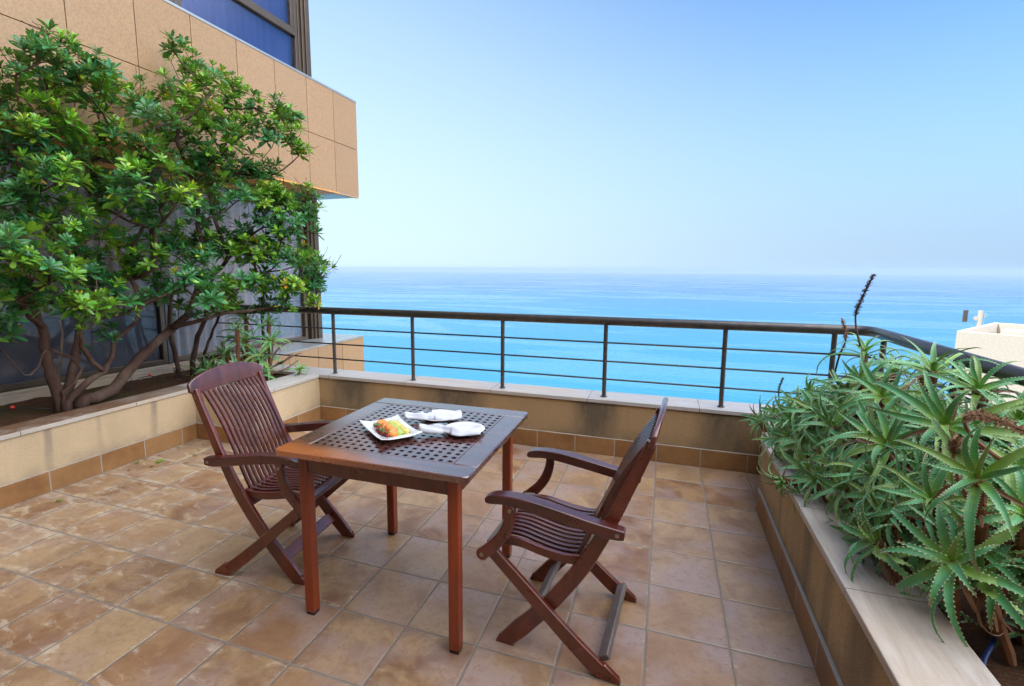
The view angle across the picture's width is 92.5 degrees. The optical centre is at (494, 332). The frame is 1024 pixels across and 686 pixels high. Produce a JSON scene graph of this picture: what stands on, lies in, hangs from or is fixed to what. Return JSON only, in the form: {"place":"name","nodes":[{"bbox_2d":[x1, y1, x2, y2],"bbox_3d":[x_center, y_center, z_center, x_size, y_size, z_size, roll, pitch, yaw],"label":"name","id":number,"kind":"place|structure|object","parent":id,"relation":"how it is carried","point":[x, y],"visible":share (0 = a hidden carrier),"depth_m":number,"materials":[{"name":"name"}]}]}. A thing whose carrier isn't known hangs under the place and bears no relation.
{"place":"outdoors","nodes":[
{"label":"outdoors","id":0,"kind":"place"},
{"bbox_2d":[0,420,820,685],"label":"terrace floor","id":1,"kind":"structure","parent":0,"point":[110,578],"depth_m":2.23,"materials":[{"name":"tile"}]},
{"bbox_2d":[0,386,197,509],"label":"planter wall","id":2,"kind":"structure","parent":1,"relation":"on","point":[42,455],"depth_m":3.42,"materials":[{"name":"beige paint"}]},
{"bbox_2d":[0,380,178,426],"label":"planter soil","id":3,"kind":"structure","parent":2,"relation":"in","point":[10,417],"depth_m":3.81,"materials":[{"name":"soil"}]},
{"bbox_2d":[57,320,63,378],"bbox_3d":[-3.295,0.244,3.723,0.019,0.681,0.077,3,8,19],"label":"support cane","id":4,"kind":"object","parent":3,"relation":"on","point":[61,351],"visible":0.69,"depth_m":3.71,"materials":[{"name":"plant"}]},
{"bbox_2d":[0,18,308,412],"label":"evergreen shrub","id":5,"kind":"object","parent":3,"relation":"on","point":[68,266],"visible":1,"depth_m":3.40,"materials":[{"name":"green plant"}]},
{"bbox_2d":[176,373,320,446],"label":"planter wall","id":6,"kind":"structure","parent":1,"relation":"on","point":[296,398],"depth_m":4.35,"materials":[{"name":"beige paint"}]},
{"bbox_2d":[141,367,286,384],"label":"planter soil","id":7,"kind":"structure","parent":6,"relation":"in","point":[172,379],"depth_m":4.69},
{"bbox_2d":[181,354,224,375],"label":"spiky plant","id":8,"kind":"object","parent":7,"relation":"on","point":[205,363],"visible":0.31,"depth_m":4.63,"materials":[{"name":"green plant"}]},
{"bbox_2d":[197,339,247,368],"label":"aloe plant","id":9,"kind":"object","parent":7,"relation":"on","point":[226,354],"visible":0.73,"depth_m":4.52,"materials":[{"name":"green plant"}]},
{"bbox_2d":[218,317,249,361],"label":"aloe plant","id":10,"kind":"object","parent":7,"relation":"on","point":[237,335],"visible":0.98,"depth_m":4.40,"materials":[{"name":"green plant"}]},
{"bbox_2d":[224,306,260,361],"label":"aloe plant","id":11,"kind":"object","parent":7,"relation":"on","point":[246,318],"visible":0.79,"depth_m":4.60,"materials":[{"name":"green plant"}]},
{"bbox_2d":[220,329,266,379],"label":"aloe plant","id":12,"kind":"object","parent":7,"relation":"on","point":[244,339],"visible":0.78,"depth_m":4.50,"materials":[{"name":"green plant"}]},
{"bbox_2d":[167,96,340,377],"bbox_3d":[-2.229,-0.758,4.461,1.615,2.552,0.976,-2,8,-13],"label":"evergreen shrub","id":13,"kind":"object","parent":7,"relation":"on","point":[287,285],"visible":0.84,"depth_m":4.39,"materials":[{"name":"green plant"}]},
{"bbox_2d":[240,347,282,380],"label":"aloe plant","id":14,"kind":"object","parent":7,"relation":"on","point":[259,357],"visible":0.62,"depth_m":4.53,"materials":[{"name":"green plant"}]},
{"bbox_2d":[253,312,281,361],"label":"aloe plant","id":15,"kind":"object","parent":7,"relation":"on","point":[268,323],"visible":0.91,"depth_m":4.56,"materials":[{"name":"green plant"}]},
{"bbox_2d":[251,329,292,379],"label":"aloe plant","id":16,"kind":"object","parent":7,"relation":"on","point":[269,339],"visible":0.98,"depth_m":4.51,"materials":[{"name":"green plant"}]},
{"bbox_2d":[264,338,302,373],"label":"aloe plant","id":17,"kind":"object","parent":7,"relation":"on","point":[272,354],"visible":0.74,"depth_m":4.56,"materials":[{"name":"plant"}]},
{"bbox_2d":[187,362,354,585],"bbox_3d":[-1.068,0.652,2.470,0.645,0.973,0.543,2,8,14],"label":"folding armchair","id":18,"kind":"object","parent":1,"relation":"on","point":[280,480],"visible":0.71,"depth_m":2.35,"materials":[{"name":"red wood"}]},
{"bbox_2d":[275,398,527,654],"bbox_3d":[-0.356,0.798,2.250,0.830,0.743,0.830,3,8,18],"label":"table","id":19,"kind":"object","parent":1,"relation":"on","point":[351,446],"visible":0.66,"depth_m":1.98,"materials":[{"name":"brown wood"}]},
{"bbox_2d":[359,414,421,439],"bbox_3d":[-0.459,0.421,2.143,0.182,0.028,0.296,-4,9,-32],"label":"serving plate","id":20,"kind":"object","parent":19,"relation":"on","point":[369,426],"visible":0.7,"depth_m":2.13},
{"bbox_2d":[377,419,397,436],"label":"orange slices","id":21,"kind":"object","parent":20,"relation":"on","point":[392,431],"visible":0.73,"depth_m":2.10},
{"bbox_2d":[426,409,448,420],"bbox_3d":[-0.266,0.401,2.349,0.185,0.016,0.185,3,8,19],"label":"side plate","id":22,"kind":"object","parent":19,"relation":"on","point":[438,410],"visible":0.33,"depth_m":2.42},
{"bbox_2d":[404,410,461,419],"bbox_3d":[-0.291,0.382,2.310,0.270,0.038,0.122,-2,8,-14],"label":"napkin","id":23,"kind":"object","parent":22,"relation":"on","point":[449,415],"visible":1,"depth_m":2.28,"materials":[{"name":"grey"}]},
{"bbox_2d":[445,422,484,431],"bbox_3d":[-0.136,0.427,2.155,0.185,0.016,0.185,3,8,19],"label":"side plate","id":24,"kind":"object","parent":19,"relation":"on","point":[460,423],"visible":0.36,"depth_m":2.22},
{"bbox_2d":[419,423,481,435],"bbox_3d":[-0.192,0.408,2.110,0.271,0.039,0.121,0,7,-3],"label":"napkin","id":25,"kind":"object","parent":24,"relation":"on","point":[464,430],"visible":1,"depth_m":2.09,"materials":[{"name":"grey"}]},
{"bbox_2d":[476,397,667,684],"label":"folding armchair","id":26,"kind":"object","parent":1,"relation":"on","point":[560,533],"visible":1,"depth_m":1.82,"materials":[{"name":"red wood"}]},
{"bbox_2d":[756,422,1011,685],"bbox_3d":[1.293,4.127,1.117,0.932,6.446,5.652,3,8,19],"label":"planter wall","id":27,"kind":"structure","parent":1,"relation":"on","point":[869,627],"depth_m":1.60,"materials":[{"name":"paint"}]},
{"bbox_2d":[739,395,775,441],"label":"aloe plant","id":28,"kind":"object","parent":27,"relation":"on","point":[754,417],"visible":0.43,"depth_m":3.25,"materials":[{"name":"green plant"}]},
{"bbox_2d":[747,402,773,443],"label":"aloe plant","id":29,"kind":"object","parent":27,"relation":"on","point":[760,424],"visible":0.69,"depth_m":3.08,"materials":[{"name":"green plant"}]},
{"bbox_2d":[756,399,795,431],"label":"aloe plant","id":30,"kind":"object","parent":27,"relation":"on","point":[773,411],"visible":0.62,"depth_m":2.94,"materials":[{"name":"green plant"}]},
{"bbox_2d":[759,401,804,466],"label":"aloe plant","id":31,"kind":"object","parent":27,"relation":"on","point":[775,436],"visible":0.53,"depth_m":2.66,"materials":[{"name":"green plant"}]},
{"bbox_2d":[757,453,819,498],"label":"aloe plant","id":32,"kind":"object","parent":27,"relation":"on","point":[782,482],"visible":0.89,"depth_m":2.23,"materials":[{"name":"green plant"}]},
{"bbox_2d":[771,413,815,459],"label":"aloe plant","id":33,"kind":"object","parent":27,"relation":"on","point":[786,433],"visible":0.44,"depth_m":2.54,"materials":[{"name":"green plant"}]},
{"bbox_2d":[763,393,826,470],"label":"aloe plant","id":34,"kind":"object","parent":27,"relation":"on","point":[788,415],"visible":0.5,"depth_m":2.58,"materials":[{"name":"green plant"}]},
{"bbox_2d":[771,412,821,474],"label":"aloe plant","id":35,"kind":"object","parent":27,"relation":"on","point":[804,445],"visible":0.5,"depth_m":2.42,"materials":[{"name":"green plant"}]},
{"bbox_2d":[772,384,833,424],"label":"aloe plant","id":36,"kind":"object","parent":27,"relation":"on","point":[784,399],"visible":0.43,"depth_m":2.85,"materials":[{"name":"green plant"}]},
{"bbox_2d":[784,442,847,507],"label":"aloe plant","id":37,"kind":"object","parent":27,"relation":"on","point":[811,480],"visible":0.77,"depth_m":2.12,"materials":[{"name":"green plant"}]},
{"bbox_2d":[778,380,860,456],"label":"aloe plant","id":38,"kind":"object","parent":27,"relation":"on","point":[803,404],"visible":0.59,"depth_m":2.46,"materials":[{"name":"green plant"}]},
{"bbox_2d":[779,433,868,511],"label":"aloe plant","id":39,"kind":"object","parent":27,"relation":"on","point":[804,462],"visible":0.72,"depth_m":2.27,"materials":[{"name":"green plant"}]},
{"bbox_2d":[792,418,875,508],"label":"aloe plant","id":40,"kind":"object","parent":27,"relation":"on","point":[815,440],"visible":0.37,"depth_m":2.22,"materials":[{"name":"green plant"}]},
{"bbox_2d":[802,438,879,511],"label":"aloe plant","id":41,"kind":"object","parent":27,"relation":"on","point":[829,454],"visible":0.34,"depth_m":2.08,"materials":[{"name":"green plant"}]},
{"bbox_2d":[812,347,908,399],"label":"aloe plant","id":42,"kind":"object","parent":27,"relation":"in","point":[855,384],"visible":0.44,"depth_m":2.38,"materials":[{"name":"green plant"}]},
{"bbox_2d":[820,426,922,545],"bbox_3d":[1.381,0.536,1.780,0.326,0.419,0.335,-2,8,-14],"label":"aloe plant","id":43,"kind":"object","parent":27,"relation":"on","point":[863,466],"visible":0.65,"depth_m":1.77,"materials":[{"name":"green plant"}]},
{"bbox_2d":[843,458,925,542],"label":"aloe plant","id":44,"kind":"object","parent":27,"relation":"on","point":[880,494],"visible":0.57,"depth_m":1.70,"materials":[{"name":"green plant"}]},
{"bbox_2d":[829,355,946,428],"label":"aloe plant","id":45,"kind":"object","parent":27,"relation":"in","point":[881,398],"visible":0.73,"depth_m":2.02,"materials":[{"name":"green plant"}]},
{"bbox_2d":[843,402,938,492],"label":"aloe plant","id":46,"kind":"object","parent":27,"relation":"in","point":[878,443],"visible":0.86,"depth_m":1.76,"materials":[{"name":"green plant"}]},
{"bbox_2d":[860,472,924,573],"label":"aloe plant","id":47,"kind":"object","parent":27,"relation":"on","point":[894,530],"visible":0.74,"depth_m":1.60,"materials":[{"name":"green plant"}]},
{"bbox_2d":[866,453,975,545],"bbox_3d":[1.353,0.565,1.535,0.276,0.378,0.306,3,8,19],"label":"aloe plant","id":48,"kind":"object","parent":27,"relation":"in","point":[932,488],"visible":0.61,"depth_m":1.53,"materials":[{"name":"green plant"}]},
{"bbox_2d":[872,476,975,573],"bbox_3d":[1.422,0.653,1.583,0.306,0.358,0.386,3,8,19],"label":"aloe plant","id":49,"kind":"object","parent":27,"relation":"on","point":[912,560],"visible":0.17,"depth_m":1.56,"materials":[{"name":"green plant"}]},
{"bbox_2d":[851,336,1009,403],"bbox_3d":[1.907,0.220,2.163,0.412,0.402,0.509,-5,9,-33],"label":"aloe plant","id":50,"kind":"object","parent":27,"relation":"in","point":[933,365],"visible":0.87,"depth_m":2.10,"materials":[{"name":"green plant"}]},
{"bbox_2d":[868,370,1023,496],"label":"aloe plant","id":51,"kind":"object","parent":27,"relation":"in","point":[949,424],"visible":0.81,"depth_m":1.59,"materials":[{"name":"green plant"}]},
{"bbox_2d":[874,469,1023,685],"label":"planter soil","id":52,"kind":"structure","parent":27,"relation":"in","point":[1003,673],"depth_m":1.42,"materials":[{"name":"soil"}]},
{"bbox_2d":[828,480,874,561],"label":"aloe plant","id":53,"kind":"object","parent":52,"relation":"on","point":[843,517],"visible":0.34,"depth_m":1.86,"materials":[{"name":"green plant"}]},
{"bbox_2d":[848,508,903,546],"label":"aloe plant","id":54,"kind":"object","parent":52,"relation":"on","point":[872,520],"visible":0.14,"depth_m":1.70,"materials":[{"name":"green plant"}]},
{"bbox_2d":[840,451,930,519],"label":"aloe plant","id":55,"kind":"object","parent":52,"relation":"on","point":[862,484],"visible":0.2,"depth_m":1.83,"materials":[{"name":"green plant"}]},
{"bbox_2d":[854,349,917,391],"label":"aloe plant","id":56,"kind":"object","parent":52,"relation":"in","point":[894,370],"visible":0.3,"depth_m":2.64,"materials":[{"name":"green plant"}]},
{"bbox_2d":[838,489,940,593],"bbox_3d":[1.264,0.710,1.599,0.218,0.363,0.403,3,8,19],"label":"aloe plant","id":57,"kind":"object","parent":52,"relation":"on","point":[876,540],"visible":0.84,"depth_m":1.60,"materials":[{"name":"green plant"}]},
{"bbox_2d":[875,508,968,622],"bbox_3d":[1.401,0.731,1.592,0.268,0.362,0.268,-4,9,-30],"label":"aloe plant","id":58,"kind":"object","parent":52,"relation":"on","point":[922,563],"visible":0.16,"depth_m":1.55,"materials":[{"name":"green plant"}]},
{"bbox_2d":[877,505,1023,647],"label":"aloe plant","id":59,"kind":"object","parent":52,"relation":"on","point":[949,557],"visible":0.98,"depth_m":1.36,"materials":[{"name":"green plant"}]},
{"bbox_2d":[879,487,1023,634],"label":"aloe plant","id":60,"kind":"object","parent":52,"relation":"on","point":[990,557],"visible":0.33,"depth_m":1.38,"materials":[{"name":"green plant"}]},
{"bbox_2d":[920,528,1023,636],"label":"aloe plant","id":61,"kind":"object","parent":52,"relation":"on","point":[990,604],"visible":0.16,"depth_m":1.35,"materials":[{"name":"green plant"}]},
{"bbox_2d":[926,530,1023,665],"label":"aloe plant","id":62,"kind":"object","parent":52,"relation":"on","point":[999,624],"visible":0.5,"depth_m":1.34,"materials":[{"name":"green plant"}]},
{"bbox_2d":[980,618,1004,666],"bbox_3d":[1.389,0.865,1.366,0.324,0.102,0.026,-6,10,-38],"label":"garden hose","id":63,"kind":"object","parent":52,"relation":"on","point":[988,650],"visible":0.43,"depth_m":1.34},
{"bbox_2d":[984,619,1023,647],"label":"aloe plant","id":64,"kind":"object","parent":52,"relation":"on","point":[1018,635],"visible":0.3,"depth_m":1.43,"materials":[{"name":"green plant"}]},
{"bbox_2d":[996,558,1023,614],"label":"aloe plant","id":65,"kind":"object","parent":52,"relation":"on","point":[1020,599],"visible":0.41,"depth_m":1.33,"materials":[{"name":"green plant"}]},
{"bbox_2d":[902,362,998,406],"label":"aloe plant","id":66,"kind":"object","parent":27,"relation":"in","point":[961,365],"visible":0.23,"depth_m":2.13,"materials":[{"name":"green plant"}]},
{"bbox_2d":[893,418,1023,573],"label":"aloe plant","id":67,"kind":"object","parent":27,"relation":"in","point":[970,467],"visible":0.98,"depth_m":1.30,"materials":[{"name":"green plant"}]},
{"bbox_2d":[943,433,967,499],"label":"dried flower stalk","id":68,"kind":"object","parent":67,"relation":"attached to","point":[955,441],"visible":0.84,"depth_m":1.37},
{"bbox_2d":[959,408,1023,459],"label":"dried flower stalk","id":69,"kind":"object","parent":67,"relation":"attached to","point":[984,416],"visible":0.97,"depth_m":1.26,"materials":[{"name":"plant"}]},
{"bbox_2d":[908,355,1023,415],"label":"aloe plant","id":70,"kind":"object","parent":27,"relation":"in","point":[977,381],"visible":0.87,"depth_m":1.85,"materials":[{"name":"green plant"}]},
{"bbox_2d":[941,464,1023,584],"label":"aloe plant","id":71,"kind":"object","parent":27,"relation":"in","point":[1011,486],"visible":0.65,"depth_m":1.33,"materials":[{"name":"green plant"}]},
{"bbox_2d":[991,533,1023,577],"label":"aloe plant","id":72,"kind":"object","parent":27,"relation":"on","point":[1015,571],"visible":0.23,"depth_m":1.34,"materials":[{"name":"green plant"}]},
{"bbox_2d":[308,0,1023,275],"label":"sky","id":73,"kind":"structure","parent":0,"point":[839,137],"materials":[{"name":"blue"}]},
{"bbox_2d":[320,271,1023,441],"bbox_3d":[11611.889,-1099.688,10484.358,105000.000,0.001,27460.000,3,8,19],"label":"sea","id":74,"kind":"structure","parent":0,"point":[930,308],"depth_m":2344.88,"materials":[{"name":"liquid"}]},
{"bbox_2d":[806,442,876,535],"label":"aloe plant","id":75,"kind":"object","parent":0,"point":[842,489],"visible":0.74,"depth_m":1.90,"materials":[{"name":"green plant"}]},
{"bbox_2d":[816,332,899,375],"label":"aloe plant","id":76,"kind":"object","parent":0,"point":[866,348],"visible":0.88,"depth_m":2.54,"materials":[{"name":"green plant"}]},
{"bbox_2d":[832,318,847,377],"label":"dried flower stalk","id":77,"kind":"object","parent":76,"relation":"attached to","point":[845,336],"visible":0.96,"depth_m":2.67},
{"bbox_2d":[853,274,876,351],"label":"dried flower stalk","id":78,"kind":"object","parent":76,"relation":"on","point":[857,306],"visible":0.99,"depth_m":2.50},
{"bbox_2d":[871,353,948,385],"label":"aloe plant","id":79,"kind":"object","parent":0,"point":[910,373],"visible":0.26,"depth_m":2.47,"materials":[{"name":"green plant"}]},
{"bbox_2d":[891,355,957,380],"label":"aloe plant","id":80,"kind":"object","parent":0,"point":[949,375],"visible":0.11,"depth_m":2.30,"materials":[{"name":"green plant"}]},
{"bbox_3d":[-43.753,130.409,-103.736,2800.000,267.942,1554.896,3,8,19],"label":"hillside","id":81,"kind":"structure","parent":0,"visible":0},
{"bbox_2d":[0,0,363,404],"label":"hotel building","id":82,"kind":"structure","parent":81,"relation":"on","point":[263,46],"depth_m":4.84,"materials":[{"name":"stone"}]},
{"bbox_2d":[0,145,168,391],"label":"window","id":83,"kind":"structure","parent":82,"relation":"in","point":[159,311],"depth_m":4.44,"materials":[{"name":"glass"}]},
{"bbox_2d":[157,167,307,362],"bbox_3d":[-2.949,-0.756,5.685,0.145,1.915,1.815,4,8,24],"label":"window","id":84,"kind":"structure","parent":82,"relation":"in","point":[183,338],"depth_m":5.61,"materials":[{"name":"grey glass"}]},
{"bbox_2d":[177,0,298,69],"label":"window","id":85,"kind":"structure","parent":82,"relation":"in","point":[270,26],"depth_m":5.61,"materials":[{"name":"blue glass"}]},
{"bbox_2d":[198,358,785,473],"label":"parapet wall","id":86,"kind":"structure","parent":82,"relation":"on","point":[703,433],"depth_m":3.91,"materials":[{"name":"paint"}]},
{"bbox_2d":[216,304,1023,407],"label":"railing","id":87,"kind":"object","parent":86,"relation":"on","point":[1003,372],"visible":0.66,"depth_m":3.73,"materials":[{"name":"metal"}]},
{"bbox_2d":[797,381,832,414],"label":"aloe plant","id":88,"kind":"object","parent":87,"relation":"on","point":[809,393],"visible":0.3,"depth_m":2.56,"materials":[{"name":"green plant"}]},
{"bbox_2d":[794,384,888,461],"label":"aloe plant","id":89,"kind":"object","parent":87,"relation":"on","point":[824,420],"visible":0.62,"depth_m":2.22,"materials":[{"name":"green plant"}]},
{"bbox_2d":[810,383,873,430],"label":"aloe plant","id":90,"kind":"object","parent":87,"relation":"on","point":[840,402],"visible":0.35,"depth_m":2.32,"materials":[{"name":"green plant"}]},
{"bbox_2d":[807,369,883,429],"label":"aloe plant","id":91,"kind":"object","parent":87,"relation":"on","point":[838,383],"visible":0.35,"depth_m":2.46,"materials":[{"name":"green plant"}]},
{"bbox_2d":[812,391,941,467],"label":"aloe plant","id":92,"kind":"object","parent":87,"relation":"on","point":[862,428],"visible":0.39,"depth_m":1.99,"materials":[{"name":"green plant"}]},
{"bbox_2d":[829,365,948,443],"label":"aloe plant","id":93,"kind":"object","parent":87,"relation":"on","point":[896,382],"visible":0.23,"depth_m":2.19,"materials":[{"name":"green plant"}]},
{"bbox_2d":[867,426,940,476],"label":"aloe plant","id":94,"kind":"object","parent":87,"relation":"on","point":[899,454],"visible":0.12,"depth_m":1.81,"materials":[{"name":"green plant"}]},
{"bbox_2d":[873,376,950,467],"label":"aloe plant","id":95,"kind":"object","parent":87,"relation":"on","point":[921,398],"visible":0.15,"depth_m":2.03,"materials":[{"name":"green plant"}]},
{"bbox_2d":[889,399,984,451],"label":"aloe plant","id":96,"kind":"object","parent":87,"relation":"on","point":[937,438],"visible":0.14,"depth_m":1.78,"materials":[{"name":"green plant"}]},
{"bbox_2d":[903,393,1023,447],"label":"aloe plant","id":97,"kind":"object","parent":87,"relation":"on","point":[1001,413],"visible":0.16,"depth_m":1.71,"materials":[{"name":"green plant"}]},
{"bbox_2d":[937,375,1017,420],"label":"aloe plant","id":98,"kind":"object","parent":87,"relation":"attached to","point":[986,399],"visible":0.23,"depth_m":1.94,"materials":[{"name":"green plant"}]},
{"bbox_2d":[955,408,1023,445],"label":"aloe plant","id":99,"kind":"object","parent":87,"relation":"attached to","point":[1012,439],"visible":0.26,"depth_m":1.64,"materials":[{"name":"green plant"}]},
{"bbox_2d":[958,389,1023,456],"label":"aloe plant","id":100,"kind":"object","parent":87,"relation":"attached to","point":[1017,415],"visible":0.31,"depth_m":1.71,"materials":[{"name":"green plant"}]},
{"bbox_2d":[968,440,1023,523],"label":"aloe plant","id":101,"kind":"object","parent":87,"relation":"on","point":[1000,452],"visible":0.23,"depth_m":1.46,"materials":[{"name":"green plant"}]},
{"bbox_2d":[788,373,826,407],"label":"aloe plant","id":102,"kind":"object","parent":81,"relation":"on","point":[809,385],"visible":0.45,"depth_m":2.83,"materials":[{"name":"green plant"}]},
{"bbox_2d":[789,384,854,445],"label":"aloe plant","id":103,"kind":"object","parent":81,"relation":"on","point":[814,415],"visible":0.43,"depth_m":2.35,"materials":[{"name":"green plant"}]},
{"bbox_2d":[821,409,899,463],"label":"aloe plant","id":104,"kind":"object","parent":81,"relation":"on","point":[849,428],"visible":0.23,"depth_m":2.13,"materials":[{"name":"green plant"}]},
{"bbox_2d":[871,451,935,537],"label":"aloe plant","id":105,"kind":"object","parent":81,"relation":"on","point":[890,483],"visible":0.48,"depth_m":1.65,"materials":[{"name":"green plant"}]},
{"bbox_2d":[892,437,1008,524],"bbox_3d":[1.530,0.561,1.685,0.322,0.372,0.384,3,8,19],"label":"aloe plant","id":106,"kind":"object","parent":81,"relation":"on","point":[913,465],"visible":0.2,"depth_m":1.72,"materials":[{"name":"green plant"}]},
{"bbox_2d":[915,476,1010,565],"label":"aloe plant","id":107,"kind":"object","parent":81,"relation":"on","point":[995,510],"visible":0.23,"depth_m":1.45,"materials":[{"name":"green plant"}]},
{"bbox_2d":[955,323,1023,408],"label":"white building","id":108,"kind":"structure","parent":81,"relation":"on","point":[1002,342],"depth_m":34.80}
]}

